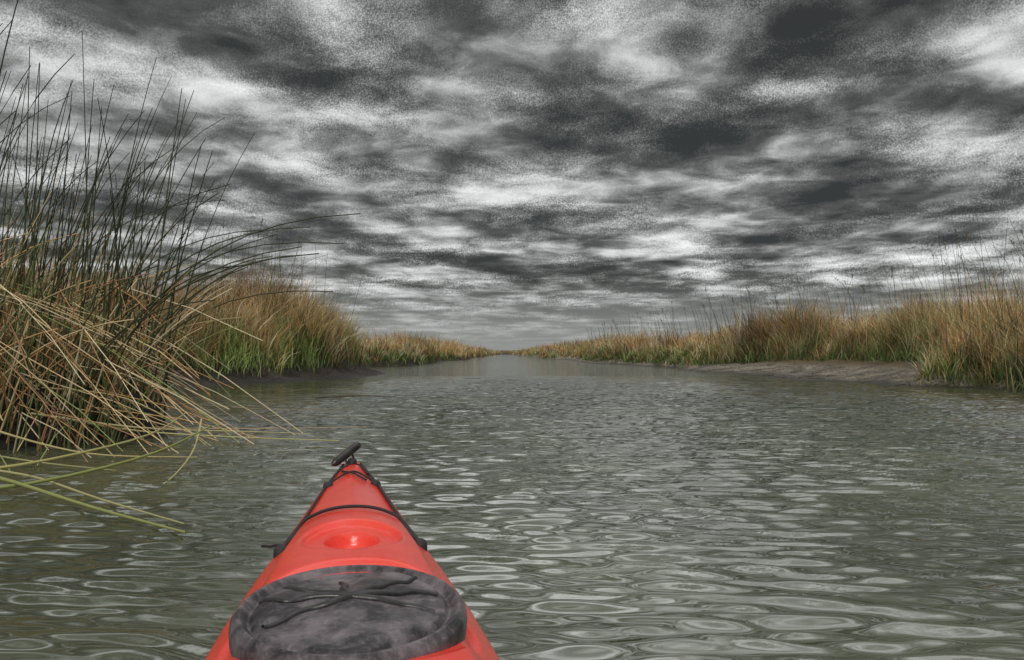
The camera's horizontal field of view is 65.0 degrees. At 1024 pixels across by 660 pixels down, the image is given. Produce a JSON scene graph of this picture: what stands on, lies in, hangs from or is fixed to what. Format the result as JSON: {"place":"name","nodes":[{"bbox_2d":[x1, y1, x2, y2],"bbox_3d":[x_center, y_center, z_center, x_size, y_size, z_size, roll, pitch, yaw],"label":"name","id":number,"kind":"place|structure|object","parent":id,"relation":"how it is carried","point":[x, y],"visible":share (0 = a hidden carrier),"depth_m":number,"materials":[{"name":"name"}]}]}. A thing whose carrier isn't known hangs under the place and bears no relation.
{"place":"outdoors","nodes":[
{"label":"outdoors","id":0,"kind":"place"},
{"bbox_2d":[0,355,1023,659],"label":"river water","id":1,"kind":"structure","parent":0,"point":[554,509],"depth_m":4.03,"materials":[{"name":"grey liquid"}]},
{"bbox_2d":[0,387,395,533],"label":"fallen reed stalks","id":2,"kind":"object","parent":1,"relation":"on","point":[14,483],"visible":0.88,"depth_m":5.28,"materials":[{"name":"green plant"}]},
{"bbox_2d":[205,442,499,659],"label":"kayak","id":3,"kind":"object","parent":1,"relation":"on","point":[352,570],"visible":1,"depth_m":1.45,"materials":[{"name":"red plastic"}]},
{"bbox_2d":[0,350,1023,449],"bbox_3d":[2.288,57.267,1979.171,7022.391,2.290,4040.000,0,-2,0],"label":"ground","id":4,"kind":"structure","parent":0,"point":[858,371],"depth_m":22.54,"materials":[{"name":"soil"}]},
{"bbox_2d":[0,0,360,474],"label":"tule reed clump","id":5,"kind":"object","parent":4,"relation":"on","point":[35,342],"visible":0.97,"depth_m":7.40,"materials":[{"name":"green plant"}]},
{"bbox_2d":[0,229,501,409],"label":"marsh grass","id":6,"kind":"structure","parent":4,"relation":"on","point":[280,328],"depth_m":25.01,"materials":[{"name":"brown plant"}]},
{"bbox_2d":[154,208,1023,360],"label":"seed head reeds","id":7,"kind":"object","parent":4,"relation":"on","point":[932,254],"visible":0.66,"depth_m":29.03,"materials":[{"name":"brown plant"}]},
{"bbox_2d":[508,252,1023,391],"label":"marsh grass","id":8,"kind":"structure","parent":4,"relation":"on","point":[917,335],"depth_m":30.16,"materials":[{"name":"brown plant"}]},
{"bbox_2d":[681,367,981,388],"bbox_3d":[9.664,1.305,29.778,3.047,0.726,28.199,0,-2,-2],"label":"driftwood","id":9,"kind":"object","parent":4,"relation":"on","point":[815,376],"visible":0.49,"depth_m":25.58,"materials":[{"name":"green wood"}]},
{"bbox_2d":[0,0,1023,351],"label":"sky","id":10,"kind":"structure","parent":0,"point":[518,174],"materials":[{"name":"grey"}]}
]}

